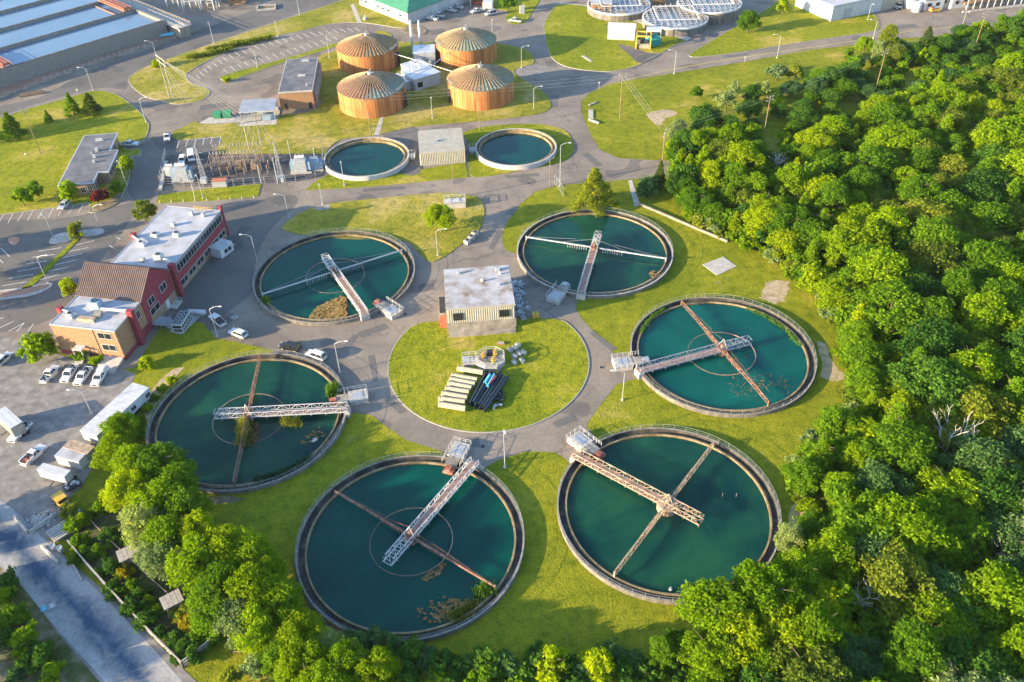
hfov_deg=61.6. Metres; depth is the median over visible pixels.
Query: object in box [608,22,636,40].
white shed
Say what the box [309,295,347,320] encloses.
algae raft
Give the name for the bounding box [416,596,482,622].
algae flakes
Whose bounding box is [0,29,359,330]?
road markings
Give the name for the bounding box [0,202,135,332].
parking tarmac
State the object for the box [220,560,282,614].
broadleaf tree
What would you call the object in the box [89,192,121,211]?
bed mulch
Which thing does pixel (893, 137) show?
broadleaf tree
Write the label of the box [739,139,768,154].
broadleaf tree
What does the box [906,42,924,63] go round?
broadleaf tree
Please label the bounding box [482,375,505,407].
plastic pipe
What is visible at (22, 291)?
island mulch long
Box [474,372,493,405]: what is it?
plastic pipe
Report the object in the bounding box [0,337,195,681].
gravel yard
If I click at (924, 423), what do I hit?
tree
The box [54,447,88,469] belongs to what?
storage shed
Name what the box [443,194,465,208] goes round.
concrete chamber
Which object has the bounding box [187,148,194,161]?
delivery van
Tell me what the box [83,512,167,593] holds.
rail fence
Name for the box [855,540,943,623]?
broadleaf tree
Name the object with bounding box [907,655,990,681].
broadleaf tree
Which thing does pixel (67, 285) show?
tree
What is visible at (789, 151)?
tree
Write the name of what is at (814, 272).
tree
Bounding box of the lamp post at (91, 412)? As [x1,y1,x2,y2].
[66,389,92,413]
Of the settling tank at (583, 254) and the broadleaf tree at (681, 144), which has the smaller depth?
the settling tank at (583, 254)
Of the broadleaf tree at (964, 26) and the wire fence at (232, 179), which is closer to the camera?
the wire fence at (232, 179)
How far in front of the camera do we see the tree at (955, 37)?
318.38 m
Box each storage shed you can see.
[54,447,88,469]
[63,439,96,462]
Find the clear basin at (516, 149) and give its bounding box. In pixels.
[469,128,556,169]
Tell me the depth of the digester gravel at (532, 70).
314.56 m
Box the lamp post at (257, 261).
[239,234,258,262]
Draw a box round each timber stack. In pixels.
[19,90,43,96]
[46,520,71,542]
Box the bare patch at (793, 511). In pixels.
[788,503,804,525]
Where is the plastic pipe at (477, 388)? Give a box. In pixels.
[469,372,486,403]
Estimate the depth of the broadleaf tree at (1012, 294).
186.31 m
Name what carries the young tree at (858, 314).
on the forest floor
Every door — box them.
[88,346,94,353]
[165,299,170,309]
[431,3,438,13]
[450,0,456,6]
[842,8,851,18]
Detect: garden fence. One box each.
[67,540,183,666]
[180,631,227,667]
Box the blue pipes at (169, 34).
[160,32,173,35]
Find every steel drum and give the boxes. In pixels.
[49,543,56,550]
[56,545,64,552]
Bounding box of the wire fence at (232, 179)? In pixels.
[158,148,322,186]
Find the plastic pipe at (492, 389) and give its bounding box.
[480,373,502,405]
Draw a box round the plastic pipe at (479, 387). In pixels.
[468,370,487,404]
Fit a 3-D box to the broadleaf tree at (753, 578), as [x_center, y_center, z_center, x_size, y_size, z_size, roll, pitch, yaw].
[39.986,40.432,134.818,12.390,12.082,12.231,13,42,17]
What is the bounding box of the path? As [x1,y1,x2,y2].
[628,180,638,205]
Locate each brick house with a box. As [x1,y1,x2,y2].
[228,0,246,4]
[591,0,612,11]
[652,0,665,5]
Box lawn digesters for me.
[172,41,550,156]
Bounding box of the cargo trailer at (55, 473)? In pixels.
[36,463,76,486]
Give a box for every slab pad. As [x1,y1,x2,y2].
[315,204,329,209]
[702,257,735,274]
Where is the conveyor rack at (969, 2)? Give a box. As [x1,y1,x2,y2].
[962,0,1023,12]
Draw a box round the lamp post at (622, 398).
[610,370,624,400]
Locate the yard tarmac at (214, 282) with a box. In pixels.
[176,195,298,315]
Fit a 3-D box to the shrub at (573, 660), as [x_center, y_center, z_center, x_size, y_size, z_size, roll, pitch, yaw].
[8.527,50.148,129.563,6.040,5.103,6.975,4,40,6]
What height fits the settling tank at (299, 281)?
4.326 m
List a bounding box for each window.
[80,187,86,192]
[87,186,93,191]
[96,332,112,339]
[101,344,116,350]
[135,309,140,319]
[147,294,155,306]
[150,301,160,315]
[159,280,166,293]
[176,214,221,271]
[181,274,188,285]
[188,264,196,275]
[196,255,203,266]
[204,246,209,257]
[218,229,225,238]
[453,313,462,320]
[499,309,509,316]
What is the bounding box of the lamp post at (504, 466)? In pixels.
[503,429,506,468]
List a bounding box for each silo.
[902,0,916,8]
[911,1,922,12]
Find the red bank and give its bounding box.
[0,30,196,96]
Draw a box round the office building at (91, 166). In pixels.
[57,133,119,194]
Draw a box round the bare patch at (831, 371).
[816,341,844,380]
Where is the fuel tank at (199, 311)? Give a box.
[187,309,205,315]
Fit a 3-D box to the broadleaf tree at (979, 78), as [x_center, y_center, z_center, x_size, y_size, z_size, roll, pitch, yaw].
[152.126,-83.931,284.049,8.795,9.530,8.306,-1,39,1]
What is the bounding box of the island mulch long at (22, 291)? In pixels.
[0,284,48,296]
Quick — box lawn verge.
[128,0,408,103]
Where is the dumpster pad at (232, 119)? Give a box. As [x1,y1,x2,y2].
[200,116,240,122]
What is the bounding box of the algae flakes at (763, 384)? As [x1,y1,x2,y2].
[729,374,793,395]
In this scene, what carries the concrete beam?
on the ground at (559, 595)
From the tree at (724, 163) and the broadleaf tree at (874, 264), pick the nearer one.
the broadleaf tree at (874, 264)
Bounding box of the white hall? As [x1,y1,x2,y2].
[795,0,903,21]
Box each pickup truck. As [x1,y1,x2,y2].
[7,421,33,443]
[18,443,48,466]
[38,364,60,383]
[60,363,79,382]
[73,366,93,385]
[90,365,109,386]
[120,140,139,146]
[164,132,170,141]
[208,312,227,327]
[426,15,438,20]
[432,12,444,17]
[445,6,456,12]
[453,3,463,9]
[470,7,482,13]
[508,17,522,22]
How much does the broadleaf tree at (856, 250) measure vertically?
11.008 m
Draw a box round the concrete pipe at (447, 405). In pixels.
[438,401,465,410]
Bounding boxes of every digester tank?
[336,30,400,73]
[337,70,407,118]
[435,24,496,68]
[447,61,513,110]
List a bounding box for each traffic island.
[376,31,391,35]
[401,24,426,34]
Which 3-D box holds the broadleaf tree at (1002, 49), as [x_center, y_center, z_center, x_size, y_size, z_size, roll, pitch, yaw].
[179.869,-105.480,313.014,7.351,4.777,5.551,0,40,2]
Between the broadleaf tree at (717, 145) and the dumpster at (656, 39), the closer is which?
the broadleaf tree at (717, 145)
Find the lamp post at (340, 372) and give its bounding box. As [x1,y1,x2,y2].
[334,340,347,373]
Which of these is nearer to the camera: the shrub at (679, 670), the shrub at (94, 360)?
the shrub at (679, 670)
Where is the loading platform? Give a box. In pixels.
[151,314,172,328]
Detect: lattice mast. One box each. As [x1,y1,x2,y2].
[194,145,207,183]
[273,142,284,182]
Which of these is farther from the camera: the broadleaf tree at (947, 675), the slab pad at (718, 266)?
the slab pad at (718, 266)
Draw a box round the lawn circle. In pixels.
[388,318,588,431]
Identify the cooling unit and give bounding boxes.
[171,310,193,332]
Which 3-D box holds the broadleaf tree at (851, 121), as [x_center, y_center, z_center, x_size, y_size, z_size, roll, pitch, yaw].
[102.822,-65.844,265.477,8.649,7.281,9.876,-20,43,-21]
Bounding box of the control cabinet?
[211,177,227,187]
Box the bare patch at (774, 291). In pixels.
[758,280,789,303]
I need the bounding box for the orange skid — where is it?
[929,7,940,12]
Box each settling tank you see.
[145,350,368,494]
[253,227,414,325]
[295,436,524,643]
[517,206,672,304]
[557,424,781,604]
[611,293,816,417]
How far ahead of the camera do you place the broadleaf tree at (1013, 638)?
125.18 m
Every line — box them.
[0,0,878,214]
[624,27,949,80]
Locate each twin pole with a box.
[155,54,189,101]
[235,114,279,149]
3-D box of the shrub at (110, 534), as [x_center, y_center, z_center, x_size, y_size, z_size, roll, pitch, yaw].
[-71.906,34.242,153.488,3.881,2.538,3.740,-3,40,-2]
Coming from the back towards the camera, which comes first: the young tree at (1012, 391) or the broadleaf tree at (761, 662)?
the young tree at (1012, 391)
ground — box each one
[0,567,98,681]
[49,29,1023,681]
[63,504,232,664]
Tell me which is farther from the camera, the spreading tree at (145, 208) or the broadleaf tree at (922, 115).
the broadleaf tree at (922, 115)
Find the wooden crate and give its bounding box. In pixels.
[531,311,539,317]
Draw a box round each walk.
[351,4,360,22]
[374,117,383,134]
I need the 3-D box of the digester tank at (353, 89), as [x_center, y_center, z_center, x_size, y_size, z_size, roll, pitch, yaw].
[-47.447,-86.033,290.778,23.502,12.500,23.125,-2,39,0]
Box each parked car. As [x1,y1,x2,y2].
[0,351,13,366]
[57,199,70,209]
[178,154,186,162]
[228,328,248,339]
[278,340,301,352]
[305,348,327,361]
[484,8,496,16]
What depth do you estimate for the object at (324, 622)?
142.16 m
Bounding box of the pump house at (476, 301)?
[438,265,515,337]
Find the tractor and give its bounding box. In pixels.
[894,2,902,8]
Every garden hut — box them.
[116,546,140,564]
[159,589,183,617]
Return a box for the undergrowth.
[664,74,1023,680]
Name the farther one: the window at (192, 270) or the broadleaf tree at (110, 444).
the window at (192, 270)
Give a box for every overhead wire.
[163,61,260,116]
[221,116,254,148]
[373,73,622,100]
[619,74,668,130]
[667,13,987,131]
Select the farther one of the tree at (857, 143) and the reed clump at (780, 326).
the tree at (857, 143)
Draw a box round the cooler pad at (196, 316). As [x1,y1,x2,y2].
[170,314,200,333]
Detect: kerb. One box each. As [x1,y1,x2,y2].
[0,26,204,98]
[49,228,104,243]
[388,320,588,432]
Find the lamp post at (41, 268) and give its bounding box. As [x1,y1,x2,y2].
[37,255,48,282]
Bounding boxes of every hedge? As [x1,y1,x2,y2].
[183,46,232,58]
[205,39,254,49]
[227,34,274,44]
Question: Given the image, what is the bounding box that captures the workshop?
[359,0,469,23]
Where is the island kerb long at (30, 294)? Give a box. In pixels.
[0,283,52,299]
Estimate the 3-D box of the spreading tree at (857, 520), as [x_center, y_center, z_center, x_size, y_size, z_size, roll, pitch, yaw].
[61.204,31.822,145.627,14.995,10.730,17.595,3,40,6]
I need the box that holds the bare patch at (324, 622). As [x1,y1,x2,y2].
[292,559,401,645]
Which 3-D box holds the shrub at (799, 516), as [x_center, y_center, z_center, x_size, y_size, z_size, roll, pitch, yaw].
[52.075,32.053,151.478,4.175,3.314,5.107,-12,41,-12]
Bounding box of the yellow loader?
[51,490,80,516]
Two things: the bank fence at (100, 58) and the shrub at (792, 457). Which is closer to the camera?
the shrub at (792, 457)
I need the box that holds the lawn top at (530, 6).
[493,0,538,23]
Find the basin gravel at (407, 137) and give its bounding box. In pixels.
[381,127,420,175]
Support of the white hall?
on the road at (500, 194)
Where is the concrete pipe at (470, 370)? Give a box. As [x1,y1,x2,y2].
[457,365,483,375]
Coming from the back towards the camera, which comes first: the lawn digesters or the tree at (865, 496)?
the lawn digesters
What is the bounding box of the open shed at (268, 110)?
[239,98,279,125]
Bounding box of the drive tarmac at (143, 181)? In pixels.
[127,133,221,200]
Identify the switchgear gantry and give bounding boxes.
[203,142,278,176]
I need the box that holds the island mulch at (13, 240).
[8,237,19,244]
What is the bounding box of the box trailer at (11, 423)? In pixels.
[0,406,29,436]
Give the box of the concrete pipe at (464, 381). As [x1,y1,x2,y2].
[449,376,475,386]
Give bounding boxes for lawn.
[0,91,148,213]
[282,193,483,261]
[306,163,468,189]
[544,4,684,70]
[690,0,878,56]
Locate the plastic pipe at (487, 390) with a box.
[478,370,500,405]
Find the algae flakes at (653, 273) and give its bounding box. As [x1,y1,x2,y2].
[649,270,661,277]
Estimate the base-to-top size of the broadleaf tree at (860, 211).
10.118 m
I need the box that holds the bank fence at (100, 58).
[43,41,156,79]
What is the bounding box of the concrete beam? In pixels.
[589,109,592,117]
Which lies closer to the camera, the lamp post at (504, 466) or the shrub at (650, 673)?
the shrub at (650, 673)
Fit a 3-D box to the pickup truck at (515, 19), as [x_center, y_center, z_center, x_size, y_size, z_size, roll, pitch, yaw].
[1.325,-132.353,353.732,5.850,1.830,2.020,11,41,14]
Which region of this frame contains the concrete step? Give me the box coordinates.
[169,297,182,308]
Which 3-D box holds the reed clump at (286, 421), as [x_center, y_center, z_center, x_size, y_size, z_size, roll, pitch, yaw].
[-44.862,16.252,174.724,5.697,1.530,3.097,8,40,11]
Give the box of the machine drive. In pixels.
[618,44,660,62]
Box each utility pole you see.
[17,107,40,152]
[362,94,371,136]
[474,86,481,129]
[619,73,625,118]
[660,130,665,179]
[762,95,773,140]
[876,49,888,86]
[972,11,988,53]
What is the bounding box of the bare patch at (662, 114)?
[645,109,676,124]
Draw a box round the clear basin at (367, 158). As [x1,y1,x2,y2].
[324,137,414,180]
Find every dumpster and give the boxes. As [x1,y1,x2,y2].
[212,110,221,117]
[222,109,231,117]
[645,33,661,46]
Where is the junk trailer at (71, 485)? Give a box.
[62,479,81,491]
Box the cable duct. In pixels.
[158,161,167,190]
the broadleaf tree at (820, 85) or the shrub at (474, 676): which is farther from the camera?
the broadleaf tree at (820, 85)
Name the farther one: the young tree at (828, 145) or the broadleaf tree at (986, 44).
the broadleaf tree at (986, 44)
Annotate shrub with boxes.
[0,565,19,600]
[0,582,17,605]
[0,601,31,629]
[0,626,16,648]
[4,666,29,681]
[6,618,42,660]
[14,639,54,674]
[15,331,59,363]
[38,660,66,681]
[58,502,77,519]
[62,515,85,532]
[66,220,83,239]
[66,550,82,565]
[67,512,92,526]
[69,530,92,552]
[70,350,88,360]
[76,547,95,562]
[84,502,94,514]
[86,500,110,515]
[88,354,103,364]
[90,542,112,557]
[93,557,122,577]
[96,525,119,542]
[100,578,124,602]
[105,191,114,199]
[107,180,125,191]
[110,572,128,580]
[114,562,135,578]
[118,595,147,617]
[119,535,129,548]
[123,577,144,593]
[128,585,154,599]
[129,609,157,632]
[135,428,148,440]
[136,415,145,427]
[138,355,157,370]
[139,594,156,608]
[140,402,154,411]
[142,602,165,619]
[149,392,161,402]
[151,57,166,67]
[151,623,165,639]
[155,382,169,391]
[163,630,184,652]
[165,374,176,383]
[168,601,190,625]
[169,652,181,666]
[171,633,190,659]
[172,610,193,633]
[181,639,208,665]
[188,627,204,643]
[200,629,224,651]
[222,77,230,82]
[364,623,392,653]
[369,643,396,680]
[382,633,403,656]
[388,655,422,681]
[395,632,426,673]
[415,644,436,674]
[419,666,452,681]
[426,647,469,681]
[455,651,485,676]
[463,658,493,681]
[469,644,507,681]
[495,649,526,681]
[499,671,529,681]
[506,655,535,681]
[525,639,556,681]
[550,653,585,681]
[569,654,610,681]
[595,636,628,665]
[610,654,641,681]
[627,648,643,679]
[633,657,664,681]
[635,174,663,197]
[661,655,693,681]
[665,627,685,648]
[675,629,703,664]
[683,210,694,222]
[689,213,710,227]
[700,214,725,231]
[714,229,723,238]
[724,230,739,240]
[736,235,754,250]
[745,238,762,248]
[754,80,770,95]
[758,246,767,254]
[762,247,782,264]
[779,258,791,268]
[780,258,804,273]
[784,454,799,466]
[791,262,819,279]
[791,486,811,503]
[792,512,815,525]
[794,497,822,513]
[796,275,813,294]
[797,428,819,448]
[800,532,821,550]
[817,303,842,319]
[826,315,842,323]
[829,345,855,367]
[836,320,844,334]
[837,385,860,403]
[842,400,859,408]
[843,47,855,57]
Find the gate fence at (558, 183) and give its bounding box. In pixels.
[554,175,563,194]
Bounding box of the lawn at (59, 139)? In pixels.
[0,91,148,213]
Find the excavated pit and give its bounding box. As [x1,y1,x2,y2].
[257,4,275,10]
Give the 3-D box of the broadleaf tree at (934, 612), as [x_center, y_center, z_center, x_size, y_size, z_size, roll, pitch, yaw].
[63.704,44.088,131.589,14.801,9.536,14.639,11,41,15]
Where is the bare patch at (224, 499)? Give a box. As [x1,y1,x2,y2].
[210,495,243,503]
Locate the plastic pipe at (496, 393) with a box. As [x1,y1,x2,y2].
[484,376,508,410]
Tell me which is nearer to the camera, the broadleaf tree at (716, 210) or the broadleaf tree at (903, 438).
the broadleaf tree at (903, 438)
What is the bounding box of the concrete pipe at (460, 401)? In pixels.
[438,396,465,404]
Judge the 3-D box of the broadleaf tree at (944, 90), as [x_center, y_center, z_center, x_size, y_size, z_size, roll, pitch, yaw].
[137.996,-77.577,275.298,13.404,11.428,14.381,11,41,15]
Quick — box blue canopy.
[197,0,221,5]
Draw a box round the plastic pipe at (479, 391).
[472,370,492,403]
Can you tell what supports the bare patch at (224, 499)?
on the ground at (559, 595)
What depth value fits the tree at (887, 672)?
123.90 m
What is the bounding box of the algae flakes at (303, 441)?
[301,427,325,443]
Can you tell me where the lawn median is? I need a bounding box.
[21,238,78,288]
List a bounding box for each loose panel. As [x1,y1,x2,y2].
[40,605,47,611]
[48,602,55,608]
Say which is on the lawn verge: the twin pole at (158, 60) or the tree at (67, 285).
the twin pole at (158, 60)
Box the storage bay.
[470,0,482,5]
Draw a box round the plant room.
[278,58,322,109]
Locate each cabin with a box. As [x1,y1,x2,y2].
[917,0,944,10]
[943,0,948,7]
[947,0,969,8]
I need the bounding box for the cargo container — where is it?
[482,0,493,9]
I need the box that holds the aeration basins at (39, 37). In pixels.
[0,0,190,87]
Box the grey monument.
[519,5,524,13]
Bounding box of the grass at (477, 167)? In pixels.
[463,124,572,176]
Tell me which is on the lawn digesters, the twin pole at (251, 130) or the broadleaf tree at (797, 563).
the twin pole at (251, 130)
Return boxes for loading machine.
[635,26,661,49]
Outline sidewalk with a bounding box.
[633,19,690,40]
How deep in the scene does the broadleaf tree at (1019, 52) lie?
287.84 m
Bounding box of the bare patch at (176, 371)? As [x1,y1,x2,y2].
[144,367,183,424]
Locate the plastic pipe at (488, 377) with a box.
[483,374,490,383]
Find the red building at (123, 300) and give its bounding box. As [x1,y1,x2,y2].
[49,205,228,372]
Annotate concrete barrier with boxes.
[12,514,28,533]
[29,512,57,533]
[40,544,60,564]
[72,564,82,580]
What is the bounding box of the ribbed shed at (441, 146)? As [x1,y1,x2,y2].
[418,128,465,165]
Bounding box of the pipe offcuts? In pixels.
[489,390,505,404]
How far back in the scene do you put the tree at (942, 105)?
269.81 m
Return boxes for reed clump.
[234,414,252,446]
[244,421,260,447]
[252,452,313,484]
[260,295,273,305]
[277,415,301,429]
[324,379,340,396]
[445,592,482,624]
[471,579,499,601]
[639,307,665,333]
[745,306,803,345]
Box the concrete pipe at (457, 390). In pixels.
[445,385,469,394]
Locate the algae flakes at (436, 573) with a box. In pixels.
[422,563,446,581]
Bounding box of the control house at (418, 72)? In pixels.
[392,20,449,90]
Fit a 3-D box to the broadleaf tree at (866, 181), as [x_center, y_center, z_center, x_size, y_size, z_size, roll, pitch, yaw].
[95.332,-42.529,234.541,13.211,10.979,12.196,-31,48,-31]
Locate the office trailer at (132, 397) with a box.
[80,382,150,444]
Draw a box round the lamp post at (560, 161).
[559,142,570,186]
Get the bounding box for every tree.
[0,111,27,140]
[9,186,33,205]
[26,180,43,196]
[44,110,53,122]
[57,277,77,297]
[58,179,78,200]
[63,92,82,117]
[82,92,103,116]
[89,188,109,203]
[89,433,128,471]
[97,411,140,443]
[98,466,151,512]
[108,442,150,478]
[116,155,135,172]
[116,500,165,550]
[123,476,178,525]
[130,199,157,222]
[131,441,188,482]
[131,535,179,580]
[138,513,185,557]
[152,458,200,494]
[159,479,215,523]
[164,530,217,594]
[178,507,215,544]
[185,588,240,636]
[190,557,240,612]
[198,522,255,566]
[211,591,252,651]
[217,664,243,681]
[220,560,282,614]
[225,531,278,572]
[229,598,277,654]
[238,652,265,679]
[250,570,305,628]
[252,554,286,577]
[252,638,288,679]
[267,607,327,660]
[269,630,328,681]
[274,672,296,681]
[275,604,305,632]
[299,652,353,681]
[314,626,344,656]
[324,636,370,681]
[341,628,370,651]
[348,645,402,681]
[421,203,457,231]
[499,0,516,7]
[534,644,570,681]
[569,167,619,217]
[576,646,614,681]
[646,634,677,671]
[654,160,666,190]
[663,171,690,195]
[664,139,686,156]
[665,140,679,162]
[666,118,687,137]
[668,129,703,147]
[671,142,698,158]
[672,148,686,171]
[674,164,702,185]
[674,186,714,213]
[674,576,755,642]
[675,176,698,195]
[676,628,738,681]
[683,154,696,174]
[685,669,734,681]
[686,129,710,152]
[688,102,722,130]
[689,86,703,97]
[693,144,712,164]
[695,158,724,182]
[700,126,719,143]
[700,176,727,198]
[702,202,730,224]
[704,137,736,159]
[705,605,774,673]
[706,183,716,202]
[712,123,745,142]
[713,90,737,110]
[715,139,765,175]
[716,157,740,176]
[718,114,741,136]
[719,181,738,209]
[722,162,749,191]
[727,79,739,96]
[727,211,742,232]
[731,558,805,625]
[732,187,758,208]
[732,202,753,226]
[732,660,785,681]
[735,99,764,118]
[736,10,762,32]
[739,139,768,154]
[739,641,782,681]
[740,204,785,238]
[741,84,763,101]
[741,121,763,139]
[742,171,770,193]
[745,117,762,126]
[748,192,790,211]
[755,223,780,247]
[757,592,829,666]
[758,640,864,681]
[759,203,815,241]
[762,150,782,168]
[762,635,808,676]
[763,63,788,80]
[764,90,785,104]
[765,227,809,258]
[768,150,787,170]
[769,102,790,117]
[770,162,809,198]
[771,547,823,596]
[772,142,804,165]
[773,521,805,552]
[775,599,807,635]
[776,0,788,13]
[776,131,794,147]
[777,194,798,204]
[778,80,802,97]
[779,456,825,496]
[782,120,806,137]
[784,63,804,80]
[786,106,819,127]
[790,98,816,114]
[790,598,851,657]
[791,220,830,252]
[793,127,836,152]
[793,157,801,164]
[793,160,825,194]
[793,576,845,621]
[795,506,833,545]
[796,143,819,165]
[796,192,812,218]
[799,173,843,212]
[799,261,830,292]
[802,76,814,91]
[802,238,819,264]
[802,436,839,476]
[803,76,828,95]
[803,91,819,104]
[804,158,842,179]
[805,148,843,175]
[805,526,861,580]
[808,68,821,77]
[808,178,854,219]
[811,561,867,619]
[813,114,854,146]
[813,207,833,225]
[813,277,862,311]
[813,406,863,450]
[814,222,838,253]
[816,87,842,104]
[817,225,855,265]
[818,102,841,115]
[819,65,847,88]
[820,207,847,226]
[820,471,862,506]
[821,255,836,280]
[823,139,833,149]
[823,480,915,563]
[823,666,862,681]
[825,266,869,288]
[827,504,848,525]
[828,148,853,166]
[828,212,893,259]
[828,614,874,653]
[828,630,892,681]
[830,77,859,98]
[831,439,871,476]
[833,137,842,150]
[834,61,849,68]
[834,154,853,179]
[837,165,882,198]
[838,146,902,181]
[838,319,878,347]
[840,115,856,135]
[841,112,852,118]
[841,201,879,227]
[842,302,866,338]
[842,361,896,402]
[842,414,888,450]
[844,62,869,79]
[844,242,882,278]
[844,338,892,376]
[845,123,859,149]
[845,244,917,298]
[846,576,881,611]
[847,54,866,66]
[847,139,866,153]
[847,277,932,338]
[848,189,867,207]
[849,76,868,87]
[850,110,882,137]
[852,144,873,162]
[852,530,894,576]
[853,391,881,421]
[853,490,886,508]
[854,36,874,54]
[854,457,913,498]
[855,292,873,325]
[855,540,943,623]
[856,83,879,100]
[856,416,936,483]
[856,608,918,655]
[857,676,886,681]
[858,93,898,111]
[858,279,887,310]
[860,125,874,136]
[861,101,905,127]
[862,73,875,83]
[863,123,925,157]
[864,193,883,208]
[865,205,910,246]
[866,187,897,203]
[866,659,911,681]
[868,55,890,69]
[871,40,886,58]
[872,491,964,561]
[873,90,893,95]
[873,198,916,220]
[875,40,908,63]
[875,326,894,345]
[877,79,892,92]
[877,249,911,273]
[877,389,933,424]
[878,23,898,40]
[878,66,894,79]
[878,179,894,192]
[878,341,906,368]
[878,377,908,408]
[878,617,948,681]
[879,587,980,658]
[880,354,976,425]
[881,401,912,452]
[884,74,905,88]
[885,166,900,183]
[888,164,921,196]
[890,48,914,64]
[890,88,903,92]
[890,117,919,131]
[890,149,907,167]
[890,230,922,255]
[891,91,900,105]
[891,316,971,365]
[893,38,910,46]
[893,91,911,104]
[894,173,942,205]
[894,450,942,484]
[894,483,923,506]
[895,61,909,73]
[895,266,948,297]
[896,197,961,232]
[898,103,912,119]
[902,146,947,176]
[902,236,970,278]
[902,346,926,394]
[903,103,942,130]
[903,295,957,322]
[904,138,944,158]
[904,249,920,276]
[905,82,927,93]
[905,91,940,107]
[905,95,917,107]
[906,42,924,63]
[906,88,923,97]
[906,528,968,572]
[906,561,978,604]
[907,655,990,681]
[909,418,939,440]
[909,465,990,523]
[910,79,928,86]
[910,215,962,262]
[910,400,965,451]
[912,492,978,563]
[913,47,928,64]
[913,68,935,83]
[916,127,945,147]
[918,26,936,47]
[920,64,941,75]
[922,189,977,218]
[923,81,960,104]
[924,45,941,64]
[924,270,942,283]
[925,82,935,92]
[925,170,964,193]
[925,588,1010,646]
[929,105,971,131]
[929,613,1023,681]
[932,153,972,179]
[933,36,957,55]
[933,69,945,82]
[933,432,1023,480]
[934,114,954,153]
[934,405,986,460]
[935,267,978,310]
[938,53,963,67]
[938,67,959,81]
[938,98,951,109]
[940,33,959,46]
[941,259,994,288]
[941,379,1015,440]
[942,133,969,155]
[942,141,965,159]
[943,322,972,352]
[944,61,960,71]
[945,166,1008,201]
[945,345,1004,387]
[946,177,1010,219]
[947,73,956,83]
[947,569,994,595]
[948,329,1002,360]
[948,509,996,563]
[949,90,970,113]
[950,23,971,40]
[950,49,973,61]
[950,212,981,236]
[950,559,1023,631]
[951,311,971,330]
[953,77,981,93]
[953,125,970,139]
[953,230,984,255]
[953,464,982,498]
[954,290,1013,342]
[955,26,974,39]
[955,37,980,51]
[955,157,977,174]
[956,64,975,74]
[958,413,998,448]
[960,239,1023,280]
[961,73,985,90]
[962,198,1018,235]
[962,226,992,240]
[962,465,1023,524]
[962,499,987,521]
[966,90,989,112]
[966,142,1015,173]
[967,126,1013,155]
[968,28,992,40]
[969,53,996,66]
[969,111,984,125]
[969,119,986,131]
[971,337,1023,391]
[971,625,1020,672]
[972,20,992,30]
[972,63,981,68]
[972,158,1001,172]
[974,64,1005,87]
[975,81,1004,100]
[975,115,1023,149]
[976,381,1006,421]
[976,507,1023,557]
[977,38,994,52]
[977,276,1023,325]
[978,147,1023,194]
[978,230,1017,251]
[979,109,1009,123]
[983,98,1010,114]
[986,261,1023,289]
[987,67,1023,94]
[987,449,1023,470]
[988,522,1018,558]
[989,33,998,44]
[990,674,1023,681]
[991,13,1014,37]
[991,58,1000,69]
[991,408,1023,448]
[993,52,1023,83]
[994,45,1014,53]
[994,203,1023,235]
[994,327,1015,349]
[994,374,1023,417]
[995,52,1011,65]
[995,91,1023,106]
[995,424,1023,460]
[995,620,1023,679]
[996,174,1023,192]
[996,178,1022,207]
[998,543,1023,588]
[999,303,1023,345]
[1000,33,1018,45]
[1000,202,1013,229]
[1001,107,1023,119]
[1001,326,1023,374]
[1002,13,1023,37]
[1003,102,1014,108]
[1004,241,1023,258]
[1005,89,1023,95]
[1008,233,1023,246]
[1008,487,1023,531]
[1011,50,1023,68]
[1012,96,1023,114]
[1012,222,1023,234]
[1013,394,1023,425]
[1014,74,1023,91]
[1014,229,1023,257]
[1015,244,1023,261]
[1018,37,1023,47]
[1019,193,1023,205]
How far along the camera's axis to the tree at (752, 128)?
263.73 m
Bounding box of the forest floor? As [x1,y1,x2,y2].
[674,114,1023,681]
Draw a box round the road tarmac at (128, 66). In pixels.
[0,0,339,114]
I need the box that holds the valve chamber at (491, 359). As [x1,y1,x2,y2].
[461,346,504,370]
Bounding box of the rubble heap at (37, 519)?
[26,511,55,529]
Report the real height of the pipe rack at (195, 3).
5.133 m
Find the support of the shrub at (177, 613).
on the ground at (559, 595)
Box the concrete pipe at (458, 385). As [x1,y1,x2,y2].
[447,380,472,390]
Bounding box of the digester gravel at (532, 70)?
[515,65,549,75]
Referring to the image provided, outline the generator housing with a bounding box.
[209,238,233,258]
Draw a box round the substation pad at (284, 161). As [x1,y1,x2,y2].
[163,154,322,186]
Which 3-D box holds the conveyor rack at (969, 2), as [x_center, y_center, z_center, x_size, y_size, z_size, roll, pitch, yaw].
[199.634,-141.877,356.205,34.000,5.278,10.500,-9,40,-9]
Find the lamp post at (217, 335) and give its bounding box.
[209,306,221,336]
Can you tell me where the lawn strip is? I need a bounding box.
[220,42,338,79]
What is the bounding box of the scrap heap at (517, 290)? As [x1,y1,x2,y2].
[512,279,530,317]
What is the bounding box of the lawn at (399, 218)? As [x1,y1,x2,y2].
[282,193,483,261]
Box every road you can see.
[0,0,1023,468]
[0,501,181,681]
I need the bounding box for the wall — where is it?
[635,201,727,241]
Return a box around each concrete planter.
[464,238,470,244]
[468,234,474,240]
[471,230,478,236]
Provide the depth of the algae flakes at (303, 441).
172.05 m
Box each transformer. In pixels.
[162,163,173,177]
[169,161,195,182]
[289,154,311,174]
[307,155,323,170]
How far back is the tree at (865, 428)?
162.44 m
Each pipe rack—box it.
[165,0,219,9]
[181,0,217,11]
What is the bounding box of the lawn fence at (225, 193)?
[156,184,260,202]
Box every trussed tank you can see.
[587,0,649,21]
[642,3,708,36]
[677,0,741,24]
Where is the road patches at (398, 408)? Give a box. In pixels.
[66,24,918,446]
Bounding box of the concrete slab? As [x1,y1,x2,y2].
[497,341,504,344]

